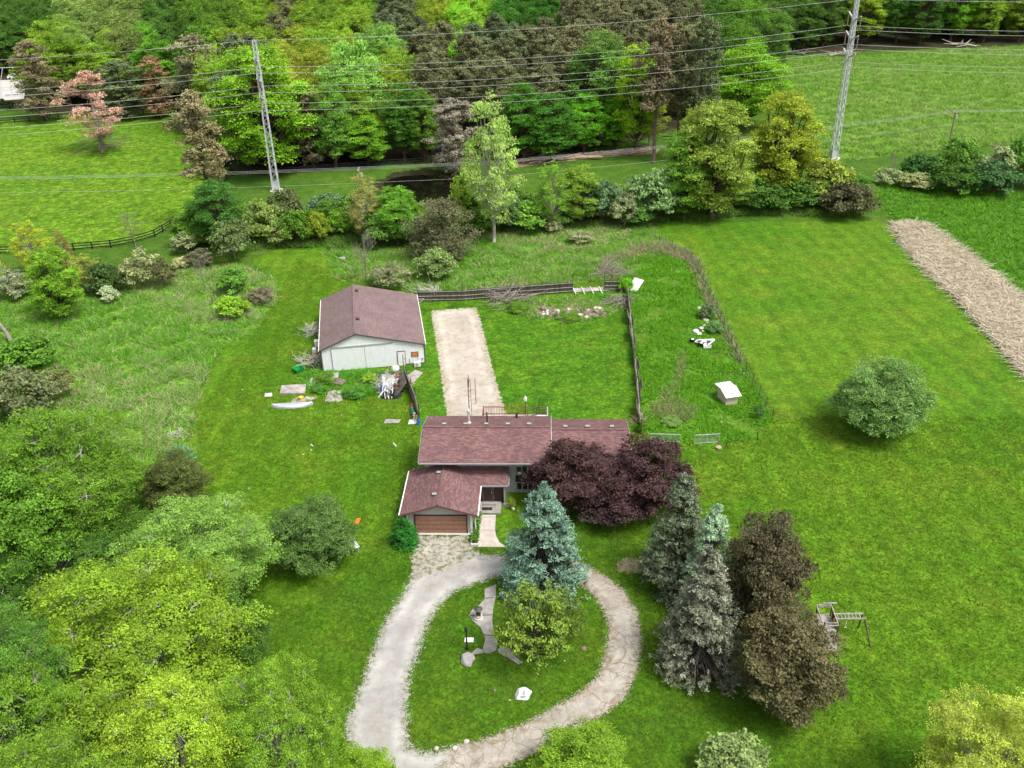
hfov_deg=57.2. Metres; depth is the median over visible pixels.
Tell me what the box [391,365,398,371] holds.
tank
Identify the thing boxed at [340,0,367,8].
broadleaf tree
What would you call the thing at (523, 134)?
broadleaf tree
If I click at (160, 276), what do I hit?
shrub
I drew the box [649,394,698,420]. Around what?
dry weed patch
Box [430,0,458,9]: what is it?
broadleaf tree
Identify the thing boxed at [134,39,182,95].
broadleaf tree
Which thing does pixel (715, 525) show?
spruce tree
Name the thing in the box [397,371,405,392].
leaning panel
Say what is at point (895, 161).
bare tree
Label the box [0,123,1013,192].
power line
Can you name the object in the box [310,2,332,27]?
broadleaf tree
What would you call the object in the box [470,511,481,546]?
planter bed
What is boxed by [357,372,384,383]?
tarp
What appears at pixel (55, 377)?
shrub
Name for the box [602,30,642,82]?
pine tree
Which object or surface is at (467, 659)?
boulder
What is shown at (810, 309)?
lawn
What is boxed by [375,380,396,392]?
crumpled sheet
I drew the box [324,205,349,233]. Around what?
shrub
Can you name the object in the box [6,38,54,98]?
broadleaf tree
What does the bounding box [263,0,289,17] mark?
broadleaf tree
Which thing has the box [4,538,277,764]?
broadleaf tree
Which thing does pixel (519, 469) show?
window frame
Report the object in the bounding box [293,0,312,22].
broadleaf tree
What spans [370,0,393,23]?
pine tree
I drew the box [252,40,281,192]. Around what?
lattice pylon
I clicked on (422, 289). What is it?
brush pile
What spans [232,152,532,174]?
rail fence
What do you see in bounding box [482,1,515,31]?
broadleaf tree
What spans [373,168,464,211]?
pond bank
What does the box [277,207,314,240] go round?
shrub
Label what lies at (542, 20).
pine tree
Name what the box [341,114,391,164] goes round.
broadleaf tree
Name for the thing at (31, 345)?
shrub
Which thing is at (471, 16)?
broadleaf tree
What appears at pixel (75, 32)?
broadleaf tree
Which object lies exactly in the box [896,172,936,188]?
shrub
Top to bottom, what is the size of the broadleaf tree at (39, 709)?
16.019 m
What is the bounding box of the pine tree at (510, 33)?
[489,28,530,90]
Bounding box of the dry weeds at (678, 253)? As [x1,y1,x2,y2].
[597,239,748,361]
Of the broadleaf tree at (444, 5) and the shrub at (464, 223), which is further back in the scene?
the broadleaf tree at (444, 5)
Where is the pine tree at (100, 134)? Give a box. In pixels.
[49,70,134,157]
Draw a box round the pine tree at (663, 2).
[659,0,685,18]
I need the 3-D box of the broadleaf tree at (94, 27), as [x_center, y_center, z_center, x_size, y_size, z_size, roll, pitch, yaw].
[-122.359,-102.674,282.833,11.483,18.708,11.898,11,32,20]
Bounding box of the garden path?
[469,584,496,652]
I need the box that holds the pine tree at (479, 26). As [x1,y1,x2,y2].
[471,24,488,37]
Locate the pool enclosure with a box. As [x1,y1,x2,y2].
[0,67,22,95]
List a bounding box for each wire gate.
[650,433,679,442]
[694,434,719,443]
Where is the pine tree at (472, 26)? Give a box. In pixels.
[452,22,488,98]
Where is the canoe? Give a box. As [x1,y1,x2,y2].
[271,401,312,408]
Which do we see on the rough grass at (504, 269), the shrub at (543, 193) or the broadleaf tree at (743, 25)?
the shrub at (543, 193)
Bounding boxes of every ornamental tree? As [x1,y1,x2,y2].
[134,447,214,511]
[262,491,360,578]
[823,353,938,437]
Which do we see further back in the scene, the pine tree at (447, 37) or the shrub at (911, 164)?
the pine tree at (447, 37)
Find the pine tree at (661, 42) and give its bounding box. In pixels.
[656,32,673,72]
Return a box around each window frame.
[411,351,418,356]
[515,465,531,474]
[516,482,533,489]
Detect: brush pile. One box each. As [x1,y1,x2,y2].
[166,424,183,439]
[216,310,235,322]
[292,351,321,368]
[299,322,318,338]
[371,367,415,389]
[402,272,442,300]
[481,276,542,309]
[581,256,640,279]
[599,290,641,310]
[627,410,654,424]
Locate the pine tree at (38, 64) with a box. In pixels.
[7,40,69,120]
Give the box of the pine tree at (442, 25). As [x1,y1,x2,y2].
[432,19,459,82]
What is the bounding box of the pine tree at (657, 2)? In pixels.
[645,0,667,23]
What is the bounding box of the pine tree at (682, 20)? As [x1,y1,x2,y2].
[674,15,696,30]
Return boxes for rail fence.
[0,108,170,122]
[0,169,232,253]
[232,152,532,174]
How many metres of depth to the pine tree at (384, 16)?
254.72 m
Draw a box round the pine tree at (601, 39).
[595,37,608,47]
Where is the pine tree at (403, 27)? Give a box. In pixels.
[393,22,421,60]
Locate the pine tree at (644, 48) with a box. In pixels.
[631,44,661,114]
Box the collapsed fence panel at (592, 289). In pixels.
[568,286,611,293]
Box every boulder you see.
[461,652,474,666]
[515,687,531,700]
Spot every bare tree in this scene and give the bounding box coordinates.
[118,208,143,246]
[189,257,209,289]
[351,228,376,281]
[891,153,901,168]
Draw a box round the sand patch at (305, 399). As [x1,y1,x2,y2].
[292,396,316,401]
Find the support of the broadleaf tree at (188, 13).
on the forest floor
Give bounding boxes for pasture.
[0,109,231,251]
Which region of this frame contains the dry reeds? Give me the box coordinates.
[884,217,1023,380]
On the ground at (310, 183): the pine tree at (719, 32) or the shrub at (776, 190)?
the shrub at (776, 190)
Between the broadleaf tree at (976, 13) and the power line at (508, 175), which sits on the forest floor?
the broadleaf tree at (976, 13)
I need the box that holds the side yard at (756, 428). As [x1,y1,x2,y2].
[626,241,767,445]
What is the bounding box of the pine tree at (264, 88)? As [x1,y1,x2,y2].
[250,77,273,132]
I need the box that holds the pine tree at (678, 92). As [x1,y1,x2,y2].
[672,34,713,116]
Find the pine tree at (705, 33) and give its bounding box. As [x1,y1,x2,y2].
[672,14,726,139]
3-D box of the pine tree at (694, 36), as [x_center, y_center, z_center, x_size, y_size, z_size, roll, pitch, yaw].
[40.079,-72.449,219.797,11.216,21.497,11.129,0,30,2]
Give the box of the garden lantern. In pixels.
[474,606,482,621]
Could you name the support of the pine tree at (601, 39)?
on the forest floor
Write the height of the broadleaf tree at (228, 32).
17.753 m
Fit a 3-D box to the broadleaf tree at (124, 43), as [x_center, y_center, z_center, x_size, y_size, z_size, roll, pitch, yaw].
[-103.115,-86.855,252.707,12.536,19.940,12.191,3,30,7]
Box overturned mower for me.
[690,338,714,347]
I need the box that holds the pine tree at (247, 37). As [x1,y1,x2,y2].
[239,33,259,52]
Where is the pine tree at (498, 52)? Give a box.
[487,40,521,94]
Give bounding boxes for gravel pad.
[431,307,505,415]
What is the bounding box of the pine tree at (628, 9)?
[618,5,637,32]
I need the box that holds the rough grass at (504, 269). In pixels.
[323,221,666,293]
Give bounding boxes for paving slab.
[384,419,400,422]
[408,419,416,423]
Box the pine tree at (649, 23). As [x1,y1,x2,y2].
[645,17,657,34]
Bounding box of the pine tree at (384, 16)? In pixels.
[371,9,402,40]
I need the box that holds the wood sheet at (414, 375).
[408,370,422,382]
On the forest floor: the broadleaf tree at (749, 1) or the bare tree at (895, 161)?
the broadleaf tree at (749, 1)
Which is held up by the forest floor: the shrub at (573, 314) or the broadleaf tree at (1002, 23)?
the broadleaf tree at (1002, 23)
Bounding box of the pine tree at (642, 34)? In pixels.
[630,27,648,41]
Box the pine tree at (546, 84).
[518,66,566,139]
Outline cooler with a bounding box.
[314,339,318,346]
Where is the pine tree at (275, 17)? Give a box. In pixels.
[264,12,289,45]
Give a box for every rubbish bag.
[380,390,401,398]
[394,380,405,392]
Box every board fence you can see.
[402,354,419,418]
[416,281,572,300]
[604,276,625,289]
[627,285,642,433]
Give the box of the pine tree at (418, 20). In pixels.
[403,15,431,47]
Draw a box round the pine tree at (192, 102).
[161,89,233,209]
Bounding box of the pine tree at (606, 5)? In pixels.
[590,0,624,25]
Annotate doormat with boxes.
[482,507,491,509]
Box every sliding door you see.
[331,346,365,370]
[364,343,395,367]
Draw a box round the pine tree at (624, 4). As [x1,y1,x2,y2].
[612,0,635,23]
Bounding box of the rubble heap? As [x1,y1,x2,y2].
[325,390,342,401]
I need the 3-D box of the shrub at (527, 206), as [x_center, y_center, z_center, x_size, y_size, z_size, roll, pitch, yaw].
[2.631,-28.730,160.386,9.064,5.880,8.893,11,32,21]
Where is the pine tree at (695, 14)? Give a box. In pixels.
[686,11,704,29]
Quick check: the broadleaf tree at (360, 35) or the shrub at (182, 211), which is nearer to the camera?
the shrub at (182, 211)
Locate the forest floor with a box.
[0,0,1023,172]
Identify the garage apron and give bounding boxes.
[406,535,483,578]
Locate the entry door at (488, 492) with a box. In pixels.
[482,487,493,500]
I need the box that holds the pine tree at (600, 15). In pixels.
[595,8,625,30]
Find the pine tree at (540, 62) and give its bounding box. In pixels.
[521,59,566,116]
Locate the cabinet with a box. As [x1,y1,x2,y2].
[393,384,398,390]
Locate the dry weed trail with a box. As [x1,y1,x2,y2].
[661,348,688,396]
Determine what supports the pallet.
on the plank stack
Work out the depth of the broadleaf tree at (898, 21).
299.92 m
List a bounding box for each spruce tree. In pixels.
[496,481,591,612]
[637,471,708,604]
[649,544,749,698]
[672,503,730,618]
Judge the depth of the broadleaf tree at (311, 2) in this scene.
311.23 m
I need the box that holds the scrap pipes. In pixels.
[378,376,394,398]
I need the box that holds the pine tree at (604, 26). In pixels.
[597,24,615,38]
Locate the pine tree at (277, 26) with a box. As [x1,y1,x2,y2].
[263,16,288,37]
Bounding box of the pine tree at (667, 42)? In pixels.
[631,12,678,162]
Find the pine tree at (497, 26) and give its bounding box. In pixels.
[484,16,504,45]
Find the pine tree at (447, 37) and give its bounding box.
[434,21,453,83]
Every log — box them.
[515,158,538,160]
[541,154,560,161]
[575,156,602,158]
[602,151,627,154]
[628,149,651,153]
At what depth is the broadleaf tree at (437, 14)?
271.57 m
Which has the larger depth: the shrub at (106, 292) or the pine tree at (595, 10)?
the pine tree at (595, 10)
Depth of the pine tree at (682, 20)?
254.61 m
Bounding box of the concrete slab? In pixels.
[280,384,305,394]
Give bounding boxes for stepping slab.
[472,647,522,664]
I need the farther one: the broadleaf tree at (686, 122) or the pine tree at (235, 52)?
the pine tree at (235, 52)
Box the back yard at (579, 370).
[406,292,638,430]
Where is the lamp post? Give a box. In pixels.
[464,627,468,649]
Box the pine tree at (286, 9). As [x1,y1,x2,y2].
[278,1,294,21]
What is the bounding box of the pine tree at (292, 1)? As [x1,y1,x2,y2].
[288,0,296,12]
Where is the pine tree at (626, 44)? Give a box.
[601,35,637,118]
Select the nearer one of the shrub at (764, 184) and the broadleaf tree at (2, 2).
the shrub at (764, 184)
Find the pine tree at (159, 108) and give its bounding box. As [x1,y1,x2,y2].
[133,55,174,117]
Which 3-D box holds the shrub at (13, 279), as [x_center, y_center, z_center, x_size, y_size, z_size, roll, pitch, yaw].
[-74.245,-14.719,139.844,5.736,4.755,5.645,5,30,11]
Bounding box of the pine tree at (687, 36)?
[657,26,707,153]
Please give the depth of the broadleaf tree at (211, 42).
244.61 m
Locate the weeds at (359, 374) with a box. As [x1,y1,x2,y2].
[292,362,391,400]
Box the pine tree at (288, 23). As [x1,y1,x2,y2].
[268,15,295,41]
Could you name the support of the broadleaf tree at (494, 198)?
on the rough grass at (504, 269)
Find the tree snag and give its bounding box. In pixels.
[0,323,12,341]
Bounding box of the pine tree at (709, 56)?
[697,45,722,78]
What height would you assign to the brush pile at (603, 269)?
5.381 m
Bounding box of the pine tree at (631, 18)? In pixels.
[620,15,644,40]
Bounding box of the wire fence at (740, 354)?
[659,234,773,418]
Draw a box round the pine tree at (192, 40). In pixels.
[155,32,220,132]
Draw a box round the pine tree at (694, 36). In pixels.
[664,27,704,119]
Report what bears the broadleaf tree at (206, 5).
on the forest floor
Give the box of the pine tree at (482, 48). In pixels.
[454,37,492,106]
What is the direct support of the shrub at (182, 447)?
on the meadow
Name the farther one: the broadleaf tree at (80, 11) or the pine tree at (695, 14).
the broadleaf tree at (80, 11)
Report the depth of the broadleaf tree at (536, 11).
264.91 m
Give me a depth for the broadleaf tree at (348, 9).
277.46 m
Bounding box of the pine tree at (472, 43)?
[447,31,481,88]
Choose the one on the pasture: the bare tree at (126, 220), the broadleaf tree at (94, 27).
the bare tree at (126, 220)
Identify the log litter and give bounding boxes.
[517,147,659,167]
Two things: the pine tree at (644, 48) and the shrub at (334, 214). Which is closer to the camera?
the shrub at (334, 214)
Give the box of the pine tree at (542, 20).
[532,15,556,79]
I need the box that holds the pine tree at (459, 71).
[439,65,485,148]
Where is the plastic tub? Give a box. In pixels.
[291,364,303,373]
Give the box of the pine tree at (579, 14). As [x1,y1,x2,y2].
[562,10,598,40]
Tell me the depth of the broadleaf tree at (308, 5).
289.39 m
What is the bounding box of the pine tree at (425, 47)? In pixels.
[410,43,451,108]
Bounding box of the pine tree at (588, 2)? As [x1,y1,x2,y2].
[565,0,594,28]
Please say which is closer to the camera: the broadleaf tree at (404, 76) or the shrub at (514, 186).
the shrub at (514, 186)
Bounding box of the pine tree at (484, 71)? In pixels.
[475,61,513,139]
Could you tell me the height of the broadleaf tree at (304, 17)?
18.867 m
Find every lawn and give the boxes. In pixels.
[26,221,1023,767]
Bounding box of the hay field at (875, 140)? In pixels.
[785,46,1023,159]
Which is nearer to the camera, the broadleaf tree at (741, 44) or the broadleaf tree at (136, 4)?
the broadleaf tree at (741, 44)
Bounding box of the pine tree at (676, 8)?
[667,2,688,28]
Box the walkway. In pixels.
[478,517,504,546]
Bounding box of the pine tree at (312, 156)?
[288,87,328,167]
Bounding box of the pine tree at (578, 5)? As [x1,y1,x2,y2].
[561,0,591,29]
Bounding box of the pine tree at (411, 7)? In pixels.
[395,0,422,46]
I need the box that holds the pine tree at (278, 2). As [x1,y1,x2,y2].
[272,0,292,18]
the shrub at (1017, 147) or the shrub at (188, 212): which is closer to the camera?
the shrub at (188, 212)
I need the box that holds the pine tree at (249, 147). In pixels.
[212,68,262,165]
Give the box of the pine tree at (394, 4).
[380,0,411,26]
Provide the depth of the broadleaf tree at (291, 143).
195.85 m
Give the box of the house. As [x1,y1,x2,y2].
[398,406,646,534]
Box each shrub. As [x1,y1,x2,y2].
[0,98,5,107]
[0,268,33,298]
[0,331,61,370]
[0,363,61,420]
[4,100,15,108]
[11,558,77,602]
[37,362,77,396]
[79,260,128,291]
[96,285,120,302]
[116,245,166,284]
[148,256,177,285]
[163,445,196,461]
[167,204,210,242]
[167,230,201,252]
[171,256,189,268]
[176,203,188,216]
[182,248,212,265]
[183,221,208,246]
[206,216,255,259]
[213,295,252,316]
[215,265,250,293]
[235,205,246,218]
[239,197,282,236]
[246,286,274,302]
[261,220,293,246]
[265,185,305,218]
[273,212,288,238]
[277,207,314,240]
[287,208,315,237]
[304,192,341,211]
[307,210,330,240]
[310,384,327,393]
[311,371,334,383]
[318,208,341,233]
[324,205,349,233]
[333,194,368,227]
[341,385,365,398]
[358,206,395,244]
[362,372,378,382]
[367,260,413,286]
[399,201,422,235]
[400,197,422,234]
[412,246,458,277]
[439,203,471,231]
[448,165,486,214]
[465,203,480,224]
[467,208,501,233]
[482,182,515,203]
[497,194,527,228]
[502,200,551,230]
[506,497,515,507]
[507,185,536,217]
[507,301,530,312]
[536,182,560,204]
[544,220,562,231]
[546,201,575,225]
[554,309,583,322]
[566,230,595,243]
[583,178,625,220]
[607,190,638,227]
[611,183,645,199]
[618,198,656,224]
[618,277,634,291]
[622,166,683,222]
[634,418,646,430]
[661,414,682,427]
[693,727,772,767]
[700,302,717,317]
[705,320,724,331]
[739,178,791,210]
[747,179,774,205]
[753,402,764,417]
[778,177,824,206]
[791,191,823,206]
[802,153,860,199]
[814,166,845,188]
[818,181,883,215]
[825,163,855,184]
[872,167,910,184]
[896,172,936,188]
[898,152,942,177]
[927,160,984,194]
[934,137,983,170]
[972,159,1023,193]
[976,142,1023,186]
[999,136,1023,187]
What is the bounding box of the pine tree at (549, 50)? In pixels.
[533,44,569,95]
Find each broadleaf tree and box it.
[0,0,13,6]
[0,5,31,33]
[0,10,25,51]
[0,22,15,74]
[0,404,168,564]
[0,454,98,586]
[0,504,129,622]
[0,595,80,765]
[0,643,102,767]
[0,713,150,767]
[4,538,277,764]
[5,14,36,57]
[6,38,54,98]
[6,218,52,276]
[7,0,46,17]
[16,0,55,27]
[22,244,85,318]
[23,19,69,49]
[24,9,54,38]
[25,0,60,14]
[28,35,70,91]
[34,31,90,104]
[44,14,66,28]
[48,21,90,49]
[49,0,79,19]
[51,228,74,267]
[52,12,82,27]
[52,18,81,31]
[54,21,90,90]
[62,35,97,99]
[62,252,102,290]
[67,21,98,49]
[69,7,97,24]
[70,0,101,21]
[76,40,133,104]
[79,14,101,34]
[86,11,110,44]
[89,666,265,767]
[92,504,178,574]
[93,28,131,86]
[94,0,123,14]
[97,22,140,59]
[99,10,138,44]
[100,6,118,18]
[102,0,131,11]
[102,10,114,24]
[104,490,289,622]
[106,23,145,92]
[115,8,146,22]
[121,0,152,17]
[124,13,147,31]
[126,21,160,52]
[126,42,172,93]
[134,2,173,26]
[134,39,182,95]
[137,16,181,51]
[140,0,177,21]
[145,26,180,54]
[149,14,182,54]
[151,35,183,96]
[159,0,195,21]
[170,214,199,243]
[171,0,204,30]
[172,20,198,53]
[175,10,210,28]
[177,0,208,21]
[177,5,204,29]
[178,48,231,91]
[180,44,218,87]
[181,178,244,245]
[182,34,217,56]
[183,18,208,48]
[183,23,220,47]
[184,35,214,65]
[189,50,226,138]
[193,0,218,18]
[193,590,274,677]
[200,209,232,240]
[201,10,225,45]
[202,0,223,12]
[203,41,322,174]
[205,1,242,18]
[206,26,231,53]
[210,0,246,23]
[212,644,348,767]
[213,0,248,27]
[215,10,240,35]
[219,27,241,52]
[221,17,243,28]
[229,0,251,10]
[232,25,262,45]
[238,213,270,240]
[240,2,269,39]
[241,0,268,12]
[242,5,260,23]
[254,23,291,50]
[257,3,285,19]
[259,55,304,82]
[260,65,304,160]
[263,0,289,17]
[269,39,296,56]
[274,83,324,163]
[276,43,301,73]
[277,26,307,50]
[285,5,315,37]
[289,3,318,24]
[289,22,307,38]
[291,39,311,54]
[292,73,332,153]
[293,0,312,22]
[293,39,341,79]
[294,51,334,81]
[296,34,332,59]
[297,25,329,42]
[303,20,336,38]
[304,9,337,30]
[305,0,327,4]
[305,77,341,95]
[308,81,356,167]
[309,29,338,46]
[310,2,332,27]
[311,0,341,18]
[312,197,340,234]
[313,37,396,121]
[322,4,350,28]
[326,15,360,42]
[328,740,398,767]
[332,81,384,149]
[333,32,366,55]
[334,12,371,41]
[336,0,370,12]
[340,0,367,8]
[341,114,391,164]
[342,5,377,35]
[342,209,365,234]
[345,6,375,37]
[346,173,383,241]
[353,32,372,48]
[354,6,374,23]
[362,20,398,54]
[365,25,408,57]
[365,65,407,143]
[368,0,376,12]
[370,2,386,19]
[370,185,417,245]
[373,47,410,76]
[375,53,409,86]
[377,81,424,160]
[378,67,411,123]
[379,46,421,97]
[402,86,439,159]
[407,0,432,21]
[408,13,434,41]
[408,55,449,108]
[414,203,436,234]
[422,0,451,20]
[423,2,451,25]
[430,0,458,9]
[442,4,475,20]
[444,0,471,20]
[446,28,475,66]
[447,19,473,64]
[451,8,485,33]
[455,0,483,17]
[455,201,479,225]
[460,86,527,242]
[469,11,483,24]
[471,0,495,17]
[471,3,490,28]
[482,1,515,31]
[484,0,516,18]
[488,7,522,39]
[495,81,551,158]
[502,1,526,20]
[508,0,531,7]
[513,12,543,29]
[517,0,534,13]
[518,6,558,47]
[522,0,556,24]
[526,715,630,767]
[528,92,580,160]
[533,157,571,220]
[537,0,565,28]
[557,163,600,223]
[559,29,635,143]
[567,93,607,153]
[601,99,628,150]
[612,41,662,149]
[634,87,670,148]
[660,133,714,217]
[664,112,719,189]
[669,98,762,218]
[669,203,698,214]
[683,0,724,16]
[691,0,721,17]
[692,15,719,21]
[709,38,796,128]
[713,14,743,40]
[713,24,742,86]
[716,0,754,23]
[718,0,749,14]
[718,26,768,97]
[721,0,758,18]
[724,18,754,61]
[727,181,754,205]
[739,0,774,44]
[745,17,787,69]
[745,88,828,192]
[754,0,792,45]
[759,0,801,43]
[764,8,795,59]
[769,171,799,197]
[787,0,828,51]
[788,0,817,46]
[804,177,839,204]
[810,0,848,46]
[813,0,843,23]
[838,0,871,34]
[842,0,888,44]
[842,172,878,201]
[869,0,891,36]
[882,0,918,42]
[883,0,918,30]
[900,0,948,44]
[905,680,1023,767]
[935,0,980,41]
[948,0,979,36]
[968,0,1004,36]
[971,0,1009,41]
[999,0,1014,30]
[1002,0,1023,41]
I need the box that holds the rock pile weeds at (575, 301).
[486,293,625,323]
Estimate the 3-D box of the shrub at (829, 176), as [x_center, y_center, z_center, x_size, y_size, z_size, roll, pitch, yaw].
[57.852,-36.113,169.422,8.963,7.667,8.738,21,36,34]
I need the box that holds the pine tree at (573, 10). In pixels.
[561,0,594,24]
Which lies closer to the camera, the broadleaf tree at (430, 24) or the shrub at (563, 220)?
the shrub at (563, 220)
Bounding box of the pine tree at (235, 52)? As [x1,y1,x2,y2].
[223,51,245,86]
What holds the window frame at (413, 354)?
in the pole barn
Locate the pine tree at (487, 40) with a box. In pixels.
[480,37,493,53]
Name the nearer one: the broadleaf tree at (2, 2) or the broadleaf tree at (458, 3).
the broadleaf tree at (458, 3)
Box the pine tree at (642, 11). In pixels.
[637,0,667,34]
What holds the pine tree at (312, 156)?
on the forest floor
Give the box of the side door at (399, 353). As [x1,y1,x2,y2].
[397,350,405,365]
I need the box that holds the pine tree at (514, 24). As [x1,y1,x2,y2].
[506,21,520,57]
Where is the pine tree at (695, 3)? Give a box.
[684,0,705,15]
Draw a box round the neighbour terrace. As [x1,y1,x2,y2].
[0,79,24,99]
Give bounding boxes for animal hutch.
[715,381,741,405]
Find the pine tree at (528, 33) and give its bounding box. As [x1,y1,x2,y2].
[512,25,548,99]
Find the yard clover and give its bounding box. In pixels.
[622,243,774,445]
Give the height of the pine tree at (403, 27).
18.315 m
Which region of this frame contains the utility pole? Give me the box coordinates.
[947,111,957,150]
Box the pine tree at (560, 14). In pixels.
[553,0,585,33]
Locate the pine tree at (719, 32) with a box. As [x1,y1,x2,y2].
[699,26,724,93]
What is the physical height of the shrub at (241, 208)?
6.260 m
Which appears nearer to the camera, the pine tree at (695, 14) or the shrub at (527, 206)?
the shrub at (527, 206)
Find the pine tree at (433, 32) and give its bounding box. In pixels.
[416,27,452,113]
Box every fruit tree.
[488,576,573,674]
[535,583,588,644]
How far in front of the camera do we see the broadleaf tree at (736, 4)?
272.39 m
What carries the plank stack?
on the lawn at (810, 309)
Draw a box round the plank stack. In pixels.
[325,378,345,385]
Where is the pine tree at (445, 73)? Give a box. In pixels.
[416,47,456,127]
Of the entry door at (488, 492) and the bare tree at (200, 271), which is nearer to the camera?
the entry door at (488, 492)
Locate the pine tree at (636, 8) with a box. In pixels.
[630,0,648,24]
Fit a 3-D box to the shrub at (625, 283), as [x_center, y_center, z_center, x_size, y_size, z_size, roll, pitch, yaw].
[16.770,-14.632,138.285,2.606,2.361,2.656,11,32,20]
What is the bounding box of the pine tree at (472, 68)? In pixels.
[440,60,492,144]
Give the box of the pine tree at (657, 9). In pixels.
[641,4,673,41]
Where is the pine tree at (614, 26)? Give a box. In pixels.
[604,7,628,35]
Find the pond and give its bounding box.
[384,175,455,206]
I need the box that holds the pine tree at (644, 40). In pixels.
[632,38,664,108]
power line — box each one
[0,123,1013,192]
[1,25,989,90]
[4,0,990,59]
[5,30,1012,96]
[5,61,1023,127]
[6,49,998,116]
[8,67,1004,134]
[10,44,998,109]
[12,109,1023,176]
[27,110,1022,177]
[41,111,1004,178]
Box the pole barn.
[318,284,425,370]
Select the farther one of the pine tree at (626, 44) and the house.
the pine tree at (626, 44)
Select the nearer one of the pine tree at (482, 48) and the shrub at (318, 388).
the shrub at (318, 388)
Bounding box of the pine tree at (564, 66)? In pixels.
[561,44,601,120]
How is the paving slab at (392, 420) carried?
on the lawn at (810, 309)
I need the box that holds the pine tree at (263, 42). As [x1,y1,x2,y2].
[249,40,274,56]
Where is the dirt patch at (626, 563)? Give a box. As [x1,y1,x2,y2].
[616,557,643,573]
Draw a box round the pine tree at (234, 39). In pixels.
[219,32,246,70]
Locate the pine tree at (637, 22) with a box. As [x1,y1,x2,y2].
[622,18,649,93]
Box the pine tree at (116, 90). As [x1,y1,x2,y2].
[91,59,155,119]
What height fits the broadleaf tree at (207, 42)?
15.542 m
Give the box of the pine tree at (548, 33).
[531,26,561,91]
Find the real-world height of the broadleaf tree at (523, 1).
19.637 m
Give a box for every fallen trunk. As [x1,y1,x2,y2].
[788,49,815,54]
[820,47,861,55]
[942,39,980,46]
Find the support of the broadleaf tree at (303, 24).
on the forest floor
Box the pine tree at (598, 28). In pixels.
[584,26,605,62]
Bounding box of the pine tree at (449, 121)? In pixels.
[422,97,484,177]
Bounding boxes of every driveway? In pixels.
[339,552,645,767]
[432,554,646,767]
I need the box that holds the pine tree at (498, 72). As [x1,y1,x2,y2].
[477,55,522,150]
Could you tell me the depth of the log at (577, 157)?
197.53 m
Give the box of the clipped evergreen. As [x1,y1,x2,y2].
[390,516,419,552]
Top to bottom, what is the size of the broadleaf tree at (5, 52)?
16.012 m
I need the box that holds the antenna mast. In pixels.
[467,375,475,411]
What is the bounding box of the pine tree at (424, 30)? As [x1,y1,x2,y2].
[412,26,444,47]
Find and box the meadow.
[0,265,271,539]
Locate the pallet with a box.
[329,372,338,378]
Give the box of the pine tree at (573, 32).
[551,23,590,68]
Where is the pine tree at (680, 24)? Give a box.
[657,22,693,92]
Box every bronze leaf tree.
[714,508,821,639]
[729,588,852,730]
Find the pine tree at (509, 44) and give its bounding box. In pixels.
[488,37,533,122]
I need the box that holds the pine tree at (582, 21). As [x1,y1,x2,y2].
[562,18,599,89]
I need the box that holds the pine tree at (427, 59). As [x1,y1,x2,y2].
[407,52,450,152]
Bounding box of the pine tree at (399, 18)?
[387,13,408,48]
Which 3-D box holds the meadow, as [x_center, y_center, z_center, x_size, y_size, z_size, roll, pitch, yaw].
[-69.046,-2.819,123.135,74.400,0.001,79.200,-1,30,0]
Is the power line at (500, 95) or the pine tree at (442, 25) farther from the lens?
the pine tree at (442, 25)
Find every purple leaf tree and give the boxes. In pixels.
[519,437,612,512]
[569,453,654,528]
[605,431,703,518]
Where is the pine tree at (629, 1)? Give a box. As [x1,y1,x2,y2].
[622,0,638,13]
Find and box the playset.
[815,602,870,651]
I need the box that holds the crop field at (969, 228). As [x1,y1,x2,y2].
[876,183,1023,293]
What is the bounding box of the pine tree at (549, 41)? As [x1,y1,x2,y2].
[539,30,567,55]
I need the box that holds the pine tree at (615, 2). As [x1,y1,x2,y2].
[595,0,627,26]
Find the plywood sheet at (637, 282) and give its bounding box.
[630,277,643,291]
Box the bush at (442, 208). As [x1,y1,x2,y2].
[398,197,483,261]
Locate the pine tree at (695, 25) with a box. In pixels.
[687,20,716,41]
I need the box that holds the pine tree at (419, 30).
[404,26,424,58]
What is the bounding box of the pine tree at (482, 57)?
[464,55,492,125]
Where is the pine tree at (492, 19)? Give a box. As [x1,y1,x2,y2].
[478,12,511,51]
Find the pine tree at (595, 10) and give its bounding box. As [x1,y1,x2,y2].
[583,0,600,29]
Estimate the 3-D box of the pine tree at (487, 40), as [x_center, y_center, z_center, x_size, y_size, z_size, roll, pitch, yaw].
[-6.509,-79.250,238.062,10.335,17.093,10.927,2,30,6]
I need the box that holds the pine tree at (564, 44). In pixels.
[545,36,579,126]
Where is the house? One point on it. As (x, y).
(464, 475)
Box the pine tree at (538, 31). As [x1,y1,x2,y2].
[516,23,543,98]
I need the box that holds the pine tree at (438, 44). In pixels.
[419,36,443,49]
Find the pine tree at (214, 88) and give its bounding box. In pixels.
[203,69,246,159]
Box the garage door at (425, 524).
[415,516,466,532]
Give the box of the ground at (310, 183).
[0,45,1023,678]
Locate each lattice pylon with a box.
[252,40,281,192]
[828,0,861,160]
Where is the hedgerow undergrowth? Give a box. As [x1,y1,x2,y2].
[167,199,876,252]

